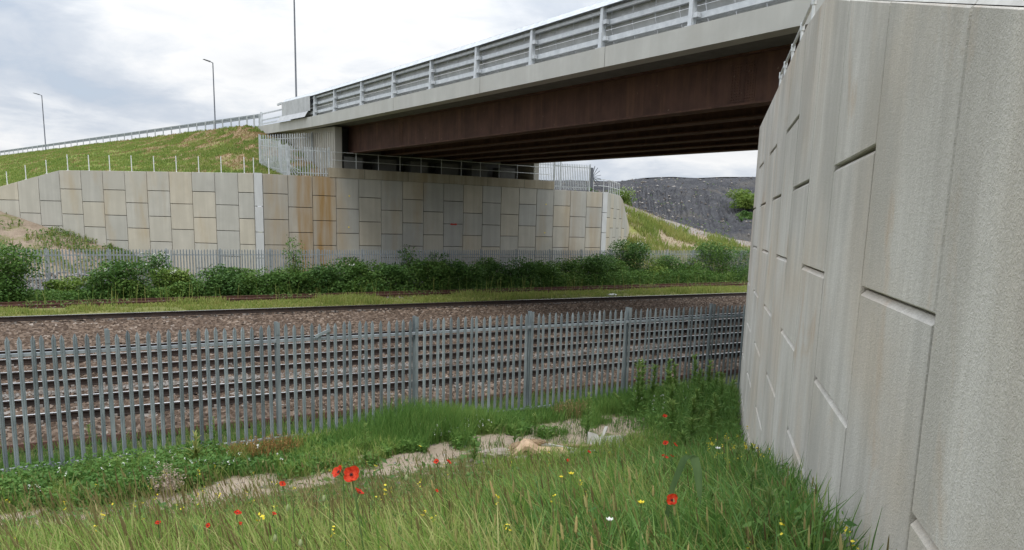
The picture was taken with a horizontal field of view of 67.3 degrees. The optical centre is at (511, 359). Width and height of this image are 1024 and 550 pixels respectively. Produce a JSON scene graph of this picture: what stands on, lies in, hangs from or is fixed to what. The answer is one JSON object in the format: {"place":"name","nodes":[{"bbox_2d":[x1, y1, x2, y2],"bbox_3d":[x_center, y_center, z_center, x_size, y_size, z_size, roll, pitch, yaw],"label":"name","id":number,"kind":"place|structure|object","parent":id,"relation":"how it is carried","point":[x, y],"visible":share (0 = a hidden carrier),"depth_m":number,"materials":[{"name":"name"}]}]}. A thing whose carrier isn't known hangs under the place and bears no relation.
{"place":"outdoors","nodes":[
{"label":"outdoors","id":0,"kind":"place"},
{"bbox_2d":[0,211,149,284],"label":"soil slope","id":1,"kind":"structure","parent":0,"point":[15,233],"depth_m":46.50,"materials":[{"name":"beige soil"}]},
{"bbox_2d":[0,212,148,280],"bbox_3d":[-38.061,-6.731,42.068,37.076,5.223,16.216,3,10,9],"label":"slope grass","id":2,"kind":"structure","parent":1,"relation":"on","point":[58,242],"depth_m":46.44,"materials":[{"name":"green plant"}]},
{"bbox_2d":[0,270,150,290],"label":"slope stones","id":3,"kind":"object","parent":1,"relation":"on","point":[52,278],"visible":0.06,"depth_m":40.99,"materials":[{"name":"stone"}]},
{"bbox_2d":[0,126,323,183],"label":"embankment","id":4,"kind":"structure","parent":0,"point":[236,158],"depth_m":57.11,"materials":[{"name":"plant"}]},
{"bbox_2d":[0,114,259,154],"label":"safety barrier","id":5,"kind":"object","parent":4,"relation":"on","point":[230,120],"visible":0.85,"depth_m":74.49,"materials":[{"name":"grey metal"}]},
{"bbox_2d":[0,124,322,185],"bbox_3d":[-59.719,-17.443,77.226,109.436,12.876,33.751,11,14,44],"label":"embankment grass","id":6,"kind":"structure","parent":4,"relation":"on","point":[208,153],"depth_m":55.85,"materials":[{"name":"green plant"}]},
{"bbox_2d":[0,268,741,527],"bbox_3d":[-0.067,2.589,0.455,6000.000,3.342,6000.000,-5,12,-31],"label":"ground","id":7,"kind":"structure","parent":0,"point":[438,448],"depth_m":13.29,"materials":[{"name":"soil"}]},
{"bbox_2d":[0,241,52,301],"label":"shrub","id":8,"kind":"object","parent":7,"relation":"on","point":[16,268],"visible":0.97,"depth_m":34.43,"materials":[{"name":"green plant"}]},
{"bbox_2d":[42,275,91,299],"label":"shrub","id":9,"kind":"object","parent":7,"relation":"on","point":[63,285],"visible":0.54,"depth_m":36.63,"materials":[{"name":"green plant"}]},
{"bbox_2d":[73,259,157,299],"bbox_3d":[-19.167,-3.851,37.228,3.754,2.070,2.250,-5,12,-31],"label":"shrub","id":10,"kind":"object","parent":7,"relation":"on","point":[116,275],"visible":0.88,"depth_m":36.79,"materials":[{"name":"green plant"}]},
{"bbox_2d":[0,170,263,281],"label":"wing wall","id":11,"kind":"structure","parent":7,"relation":"on","point":[147,210],"depth_m":47.11,"materials":[{"name":"concrete"}]},
{"bbox_2d":[137,250,175,284],"bbox_3d":[-18.110,-4.419,39.598,1.710,2.408,1.880,3,10,11],"label":"shrub","id":12,"kind":"object","parent":7,"relation":"on","point":[154,261],"visible":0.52,"depth_m":39.28,"materials":[{"name":"green plant"}]},
{"bbox_2d":[147,456,185,496],"bbox_3d":[-5.102,1.719,11.390,0.582,0.622,0.553,-5,12,-31],"label":"dried plant","id":13,"kind":"object","parent":7,"relation":"on","point":[167,480],"visible":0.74,"depth_m":11.38,"materials":[{"name":"plant"}]},
{"bbox_2d":[146,267,199,296],"bbox_3d":[-17.151,-3.952,39.197,2.944,1.690,1.998,-5,12,-31],"label":"shrub","id":14,"kind":"object","parent":7,"relation":"on","point":[173,276],"visible":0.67,"depth_m":38.79,"materials":[{"name":"green plant"}]},
{"bbox_2d":[182,430,205,463],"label":"tall weed","id":15,"kind":"object","parent":7,"relation":"on","point":[196,451],"visible":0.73,"depth_m":12.46,"materials":[{"name":"green plant"}]},
{"bbox_2d":[0,423,402,513],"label":"mixed grass","id":16,"kind":"structure","parent":7,"relation":"on","point":[318,446],"depth_m":12.64,"materials":[{"name":"green plant"}]},
{"bbox_2d":[190,263,243,296],"bbox_3d":[-15.120,-4.007,39.386,2.710,1.843,2.018,-5,12,-31],"label":"shrub","id":17,"kind":"object","parent":7,"relation":"on","point":[220,278],"visible":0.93,"depth_m":39.24,"materials":[{"name":"green plant"}]},
{"bbox_2d":[227,266,266,294],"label":"shrub","id":18,"kind":"object","parent":7,"relation":"on","point":[239,271],"visible":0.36,"depth_m":40.81,"materials":[{"name":"green plant"}]},
{"bbox_2d":[212,430,306,460],"bbox_3d":[-4.364,1.502,13.345,1.657,0.526,0.894,-5,12,-31],"label":"dock plant","id":19,"kind":"object","parent":7,"relation":"on","point":[267,444],"visible":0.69,"depth_m":13.30,"materials":[{"name":"green plant"}]},
{"bbox_2d":[0,411,557,515],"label":"clover cover","id":20,"kind":"object","parent":7,"relation":"on","point":[69,471],"visible":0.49,"depth_m":12.14,"materials":[{"name":"green plant"}]},
{"bbox_2d":[254,269,309,294],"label":"shrub","id":21,"kind":"object","parent":7,"relation":"on","point":[274,279],"visible":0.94,"depth_m":40.70,"materials":[{"name":"green plant"}]},
{"bbox_2d":[281,236,312,293],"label":"birch sapling","id":22,"kind":"object","parent":7,"relation":"on","point":[295,261],"visible":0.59,"depth_m":41.83,"materials":[{"name":"green plant"}]},
{"bbox_2d":[0,452,620,548],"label":"broadleaf weeds","id":23,"kind":"object","parent":7,"relation":"on","point":[326,479],"visible":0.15,"depth_m":9.73,"materials":[{"name":"green plant"}]},
{"bbox_2d":[9,414,631,527],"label":"sand pebbles","id":24,"kind":"object","parent":7,"relation":"on","point":[380,472],"visible":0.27,"depth_m":13.25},
{"bbox_2d":[0,379,649,468],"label":"trackside weeds","id":25,"kind":"object","parent":7,"relation":"on","point":[98,442],"visible":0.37,"depth_m":14.73,"materials":[{"name":"green plant"}]},
{"bbox_2d":[294,259,355,293],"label":"shrub","id":26,"kind":"object","parent":7,"relation":"on","point":[326,274],"visible":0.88,"depth_m":42.39,"materials":[{"name":"green plant"}]},
{"bbox_2d":[0,447,651,549],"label":"meadow herbs","id":27,"kind":"object","parent":7,"relation":"on","point":[240,502],"visible":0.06,"depth_m":10.82,"materials":[{"name":"green plant"}]},
{"bbox_2d":[15,415,650,530],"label":"sand tufts","id":28,"kind":"object","parent":7,"relation":"on","point":[258,474],"visible":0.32,"depth_m":13.33,"materials":[{"name":"beige sand"}]},
{"bbox_2d":[331,465,346,549],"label":"poppy","id":29,"kind":"object","parent":7,"relation":"on","point":[336,471],"visible":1,"depth_m":4.28,"materials":[{"name":"red plant"}]},
{"bbox_2d":[0,382,688,511],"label":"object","id":30,"kind":"structure","parent":7,"relation":"on","point":[416,420],"depth_m":14.75,"materials":[{"name":"green plant"}]},
{"bbox_2d":[344,466,363,549],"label":"poppy","id":31,"kind":"object","parent":7,"relation":"on","point":[351,474],"visible":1,"depth_m":3.80,"materials":[{"name":"red plant"}]},
{"bbox_2d":[332,256,383,291],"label":"shrub","id":32,"kind":"object","parent":7,"relation":"on","point":[358,268],"visible":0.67,"depth_m":44.12,"materials":[{"name":"green plant"}]},
{"bbox_2d":[0,315,743,454],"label":"ballast","id":33,"kind":"structure","parent":7,"relation":"on","point":[75,430],"depth_m":19.86,"materials":[{"name":"grey gravel"}]},
{"bbox_2d":[0,318,738,447],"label":"loose ballast stones","id":34,"kind":"object","parent":33,"relation":"on","point":[273,352],"visible":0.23,"depth_m":20.55,"materials":[{"name":"grey gravel"}]},
{"bbox_2d":[0,369,740,453],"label":"loose rail","id":35,"kind":"object","parent":33,"relation":"on","point":[118,435],"depth_m":15.89,"materials":[{"name":"metal"}]},
{"bbox_2d":[2,338,740,399],"bbox_3d":[-1.357,0.043,22.760,27.075,0.169,1.000,-5,12,-31],"label":"rail","id":36,"kind":"object","parent":33,"relation":"on","point":[52,392],"visible":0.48,"depth_m":20.52,"materials":[{"name":"metal"}]},
{"bbox_2d":[3,342,742,430],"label":"railway track","id":37,"kind":"structure","parent":33,"relation":"on","point":[74,413],"depth_m":18.67,"materials":[{"name":"metal"}]},
{"bbox_2d":[0,303,744,471],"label":"palisade fence","id":38,"kind":"object","parent":7,"relation":"on","point":[413,333],"visible":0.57,"depth_m":14.35,"materials":[{"name":"grey metal"}]},
{"bbox_2d":[0,296,745,349],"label":"ballast","id":39,"kind":"structure","parent":7,"relation":"on","point":[26,331],"depth_m":31.30,"materials":[{"name":"gravel"}]},
{"bbox_2d":[0,261,748,301],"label":"bramble cover","id":40,"kind":"object","parent":7,"relation":"on","point":[48,294],"visible":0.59,"depth_m":48.47,"materials":[{"name":"green plant"}]},
{"bbox_2d":[0,248,749,291],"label":"palisade fence","id":41,"kind":"object","parent":7,"relation":"on","point":[220,254],"visible":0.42,"depth_m":43.60,"materials":[{"name":"grey metal"}]},
{"bbox_2d":[362,262,420,291],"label":"shrub","id":42,"kind":"object","parent":7,"relation":"on","point":[391,271],"visible":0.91,"depth_m":44.37,"materials":[{"name":"green plant"}]},
{"bbox_2d":[392,244,420,276],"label":"shrub","id":43,"kind":"object","parent":7,"relation":"on","point":[406,256],"visible":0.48,"depth_m":46.52,"materials":[{"name":"green plant"}]},
{"bbox_2d":[0,436,857,549],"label":"grass stalks","id":44,"kind":"object","parent":7,"relation":"on","point":[299,505],"depth_m":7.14,"materials":[{"name":"green plant"}]},
{"bbox_2d":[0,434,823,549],"bbox_3d":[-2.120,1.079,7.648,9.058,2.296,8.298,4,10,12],"label":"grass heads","id":45,"kind":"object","parent":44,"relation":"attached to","point":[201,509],"depth_m":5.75,"materials":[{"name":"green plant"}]},
{"bbox_2d":[403,257,457,290],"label":"shrub","id":46,"kind":"object","parent":7,"relation":"on","point":[432,268],"visible":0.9,"depth_m":45.97,"materials":[{"name":"green plant"}]},
{"bbox_2d":[7,468,855,549],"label":"flower stalks","id":47,"kind":"object","parent":7,"relation":"on","point":[295,511],"visible":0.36,"depth_m":5.50,"materials":[{"name":"green plant"}]},
{"bbox_2d":[5,464,858,548],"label":"yellow wildflowers","id":48,"kind":"object","parent":7,"relation":"on","point":[263,518],"visible":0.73,"depth_m":4.38,"materials":[{"name":"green plant"}]},
{"bbox_2d":[262,129,602,280],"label":"abutment wall","id":49,"kind":"structure","parent":7,"relation":"on","point":[348,206],"depth_m":51.73,"materials":[{"name":"concrete"}]},
{"bbox_2d":[258,132,329,175],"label":"palisade enclosure","id":50,"kind":"object","parent":49,"relation":"on","point":[263,150],"visible":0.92,"depth_m":47.98,"materials":[{"name":"grey metal"}]},
{"bbox_2d":[280,143,287,174],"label":"palisade gate","id":51,"kind":"structure","parent":50,"relation":"attached to","point":[283,150],"depth_m":47.02,"materials":[{"name":"metal"}]},
{"bbox_2d":[279,126,341,168],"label":"side wall","id":52,"kind":"structure","parent":49,"relation":"on","point":[327,137],"depth_m":49.98,"materials":[{"name":"concrete"}]},
{"bbox_2d":[331,151,552,180],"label":"handrail","id":53,"kind":"object","parent":49,"relation":"on","point":[441,167],"visible":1,"depth_m":51.89,"materials":[{"name":"metal"}]},
{"bbox_2d":[517,163,538,179],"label":"side wall","id":54,"kind":"structure","parent":49,"relation":"on","point":[526,169],"depth_m":56.88,"materials":[{"name":"concrete"}]},
{"bbox_2d":[258,0,823,164],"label":"road bridge","id":55,"kind":"structure","parent":49,"relation":"on","point":[711,86],"depth_m":29.94,"materials":[{"name":"concrete"}]},
{"bbox_2d":[260,0,791,125],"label":"bridge parapet","id":56,"kind":"structure","parent":55,"relation":"on","point":[599,19],"depth_m":29.35,"materials":[{"name":"metal"}]},
{"bbox_2d":[540,162,590,190],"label":"palisade enclosure","id":57,"kind":"object","parent":49,"relation":"on","point":[560,186],"visible":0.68,"depth_m":57.79,"materials":[{"name":"grey metal"}]},
{"bbox_2d":[0,438,875,549],"bbox_3d":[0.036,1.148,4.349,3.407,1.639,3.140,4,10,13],"label":"grass stalks","id":58,"kind":"object","parent":7,"relation":"on","point":[564,516],"depth_m":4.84,"materials":[{"name":"green plant"}]},
{"bbox_2d":[310,447,896,549],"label":"timothy heads","id":59,"kind":"object","parent":58,"relation":"attached to","point":[648,527],"visible":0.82,"depth_m":4.16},
{"bbox_2d":[440,259,492,288],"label":"shrub","id":60,"kind":"object","parent":7,"relation":"on","point":[467,271],"visible":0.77,"depth_m":47.42,"materials":[{"name":"green plant"}]},
{"bbox_2d":[468,257,510,287],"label":"shrub","id":61,"kind":"object","parent":7,"relation":"on","point":[493,264],"visible":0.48,"depth_m":49.11,"materials":[{"name":"green plant"}]},
{"bbox_2d":[495,256,539,287],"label":"shrub","id":62,"kind":"object","parent":7,"relation":"on","point":[528,265],"visible":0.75,"depth_m":49.63,"materials":[{"name":"green plant"}]},
{"bbox_2d":[453,440,588,473],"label":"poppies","id":63,"kind":"object","parent":7,"relation":"on","point":[500,461],"visible":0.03,"depth_m":13.49,"materials":[{"name":"red plant"}]},
{"bbox_2d":[507,438,540,458],"bbox_3d":[0.273,1.600,13.843,0.730,0.370,0.519,2,10,0],"label":"rock","id":64,"kind":"object","parent":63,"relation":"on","point":[523,442],"visible":0.48,"depth_m":13.64,"materials":[{"name":"stone"}]},
{"bbox_2d":[519,259,568,286],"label":"shrub","id":65,"kind":"object","parent":7,"relation":"on","point":[541,265],"visible":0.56,"depth_m":51.04,"materials":[{"name":"green plant"}]},
{"bbox_2d":[448,405,647,453],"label":"rubble weeds","id":66,"kind":"object","parent":7,"relation":"on","point":[520,438],"visible":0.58,"depth_m":15.41,"materials":[{"name":"green plant"}]},
{"bbox_2d":[549,398,592,419],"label":"dry grass clump","id":67,"kind":"object","parent":7,"relation":"on","point":[577,411],"visible":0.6,"depth_m":16.79,"materials":[{"name":"plant"}]},
{"bbox_2d":[552,256,591,285],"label":"shrub","id":68,"kind":"object","parent":7,"relation":"on","point":[568,266],"visible":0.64,"depth_m":52.85,"materials":[{"name":"green plant"}]},
{"bbox_2d":[473,426,692,479],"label":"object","id":69,"kind":"structure","parent":7,"relation":"on","point":[591,447],"depth_m":13.43,"materials":[{"name":"plant"}]},
{"bbox_2d":[580,392,593,437],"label":"tall weed","id":70,"kind":"object","parent":7,"relation":"on","point":[588,414],"visible":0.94,"depth_m":14.87,"materials":[{"name":"green plant"}]},
{"bbox_2d":[571,253,617,285],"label":"shrub","id":71,"kind":"object","parent":7,"relation":"on","point":[594,261],"visible":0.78,"depth_m":53.48,"materials":[{"name":"green plant"}]},
{"bbox_2d":[600,192,628,267],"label":"wing wall","id":72,"kind":"structure","parent":7,"relation":"on","point":[614,224],"depth_m":61.83,"materials":[{"name":"concrete"}]},
{"bbox_2d":[600,252,633,284],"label":"shrub","id":73,"kind":"object","parent":7,"relation":"on","point":[620,265],"visible":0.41,"depth_m":55.28,"materials":[{"name":"green plant"}]},
{"bbox_2d":[605,238,653,283],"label":"shrub","id":74,"kind":"object","parent":7,"relation":"on","point":[633,249],"visible":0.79,"depth_m":56.46,"materials":[{"name":"green plant"}]},
{"bbox_2d":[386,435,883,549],"bbox_3d":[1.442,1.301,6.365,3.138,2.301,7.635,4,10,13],"label":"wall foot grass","id":75,"kind":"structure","parent":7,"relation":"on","point":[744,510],"depth_m":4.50,"materials":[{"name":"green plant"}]},
{"bbox_2d":[405,450,867,549],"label":"rank grass","id":76,"kind":"structure","parent":7,"relation":"on","point":[556,507],"depth_m":5.61,"materials":[{"name":"green plant"}]},
{"bbox_2d":[630,359,645,414],"bbox_3d":[2.796,0.617,16.904,0.486,1.315,0.565,4,10,12],"label":"willowherb","id":77,"kind":"object","parent":7,"relation":"on","point":[637,387],"visible":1,"depth_m":16.91,"materials":[{"name":"green plant"}]},
{"bbox_2d":[634,357,648,403],"bbox_3d":[2.924,0.565,17.342,0.555,1.280,0.523,3,10,10],"label":"willowherb","id":78,"kind":"object","parent":7,"relation":"on","point":[642,384],"visible":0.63,"depth_m":17.28,"materials":[{"name":"green plant"}]},
{"bbox_2d":[635,255,670,282],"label":"shrub","id":79,"kind":"object","parent":7,"relation":"on","point":[656,268],"visible":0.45,"depth_m":57.42,"materials":[{"name":"green plant"}]},
{"bbox_2d":[645,363,661,398],"bbox_3d":[3.266,0.612,17.848,0.538,1.080,0.561,1,10,-1],"label":"willowherb","id":80,"kind":"object","parent":7,"relation":"on","point":[653,386],"visible":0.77,"depth_m":17.80,"materials":[{"name":"green plant"}]},
{"bbox_2d":[554,177,755,241],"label":"spoil heap","id":81,"kind":"object","parent":7,"relation":"on","point":[737,230],"visible":0.32,"depth_m":103.80,"materials":[{"name":"grey gravel"}]},
{"bbox_2d":[562,177,751,239],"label":"heap rocks","id":82,"kind":"object","parent":81,"relation":"on","point":[722,220],"visible":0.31,"depth_m":102.90,"materials":[{"name":"stone"}]},
{"bbox_2d":[725,189,754,208],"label":"shrub","id":83,"kind":"object","parent":81,"relation":"on","point":[745,199],"visible":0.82,"depth_m":102.99,"materials":[{"name":"green plant"}]},
{"bbox_2d":[647,253,691,282],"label":"shrub","id":84,"kind":"object","parent":7,"relation":"on","point":[681,266],"visible":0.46,"depth_m":58.63,"materials":[{"name":"green plant"}]},
{"bbox_2d":[598,377,746,467],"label":"thicket leaves","id":85,"kind":"object","parent":7,"relation":"on","point":[688,415],"visible":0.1,"depth_m":15.49,"materials":[{"name":"green plant"}]},
{"bbox_2d":[604,370,748,465],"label":"thicket grass","id":86,"kind":"structure","parent":7,"relation":"on","point":[702,412],"depth_m":15.73,"materials":[{"name":"green plant"}]},
{"bbox_2d":[659,455,701,545],"bbox_3d":[0.892,1.092,4.309,0.287,1.173,0.028,3,10,7],"label":"broad blade plant","id":87,"kind":"object","parent":7,"relation":"on","point":[696,464],"visible":0.84,"depth_m":4.21,"materials":[{"name":"green plant"}]},
{"bbox_2d":[520,447,864,549],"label":"wall foot herbs","id":88,"kind":"object","parent":7,"relation":"on","point":[849,523],"depth_m":4.33,"materials":[{"name":"green plant"}]},
{"bbox_2d":[699,406,720,434],"bbox_3d":[3.820,1.272,14.857,0.540,0.817,0.504,5,11,19],"label":"willowherb","id":89,"kind":"object","parent":7,"relation":"on","point":[710,415],"visible":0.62,"depth_m":14.81,"materials":[{"name":"green plant"}]},
{"bbox_2d":[686,239,737,280],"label":"shrub","id":90,"kind":"object","parent":7,"relation":"on","point":[719,255],"visible":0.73,"depth_m":61.17,"materials":[{"name":"green plant"}]},
{"bbox_2d":[687,312,742,323],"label":"ballast","id":91,"kind":"structure","parent":7,"relation":"on","point":[724,318],"depth_m":36.74,"materials":[{"name":"gravel"}]},
{"bbox_2d":[0,325,743,392],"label":"railway track","id":92,"kind":"structure","parent":91,"relation":"on","point":[70,372],"depth_m":22.11,"materials":[{"name":"metal"}]},
{"bbox_2d":[0,313,744,367],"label":"railway track","id":93,"kind":"structure","parent":91,"relation":"on","point":[49,360],"depth_m":25.35,"materials":[{"name":"metal"}]},
{"bbox_2d":[716,246,749,280],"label":"shrub","id":94,"kind":"object","parent":7,"relation":"on","point":[744,254],"visible":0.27,"depth_m":63.05,"materials":[{"name":"green plant"}]},
{"bbox_2d":[750,485,782,545],"bbox_3d":[1.488,1.110,4.464,0.324,0.755,0.361,11,14,44],"label":"wall weed","id":95,"kind":"object","parent":7,"relation":"on","point":[772,497],"depth_m":4.47,"materials":[{"name":"plant"}]},
{"bbox_2d":[738,0,1023,549],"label":"retaining wall","id":96,"kind":"structure","parent":7,"relation":"on","point":[882,363],"depth_m":3.51,"materials":[{"name":"concrete"}]},
{"bbox_2d":[779,0,824,84],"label":"handrail","id":97,"kind":"object","parent":96,"relation":"on","point":[813,4],"visible":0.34,"depth_m":12.78,"materials":[{"name":"grey metal"}]},
{"bbox_2d":[0,281,746,316],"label":"verge","id":98,"kind":"structure","parent":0,"point":[180,309],"depth_m":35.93,"materials":[{"name":"green plant"}]},
{"bbox_2d":[0,281,747,308],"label":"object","id":99,"kind":"structure","parent":98,"relation":"on","point":[232,298],"depth_m":41.08,"materials":[{"name":"plant"}]},
{"bbox_2d":[8,274,746,307],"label":"tall stalks","id":100,"kind":"object","parent":98,"relation":"on","point":[358,292],"visible":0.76,"depth_m":39.78,"materials":[{"name":"green plant"}]},
{"bbox_2d":[22,280,748,307],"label":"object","id":101,"kind":"object","parent":98,"relation":"on","point":[322,293],"visible":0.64,"depth_m":40.92,"materials":[{"name":"green plant"}]},
{"bbox_2d":[0,0,757,206],"label":"sky","id":102,"kind":"structure","parent":0,"point":[99,68],"materials":[{"name":"white"}]},
{"bbox_2d":[624,203,750,271],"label":"embankment","id":103,"kind":"structure","parent":0,"point":[664,236],"depth_m":74.05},
{"bbox_2d":[609,186,636,206],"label":"shrub","id":104,"kind":"object","parent":103,"relation":"on","point":[627,200],"visible":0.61,"depth_m":79.05,"materials":[{"name":"green plant"}]},
{"bbox_2d":[621,204,749,267],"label":"bank grass","id":105,"kind":"structure","parent":103,"relation":"on","point":[646,220],"depth_m":74.41,"materials":[{"name":"green plant"}]},
{"bbox_2d":[626,205,749,268],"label":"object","id":106,"kind":"object","parent":103,"relation":"on","point":[679,237],"visible":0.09,"depth_m":77.87,"materials":[{"name":"green plant"}]},
{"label":"road","id":107,"kind":"structure","parent":0,"visible":0},
{"bbox_2d":[293,0,296,96],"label":"street lamp","id":108,"kind":"object","parent":107,"relation":"on","point":[295,51],"visible":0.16,"depth_m":65.87,"materials":[{"name":"metal"}]},
{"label":"ballast","id":109,"kind":"structure","parent":0,"visible":0},
{"bbox_2d":[0,292,746,324],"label":"railway track","id":110,"kind":"structure","parent":109,"relation":"on","point":[112,316],"depth_m":34.97,"materials":[{"name":"brown metal"}]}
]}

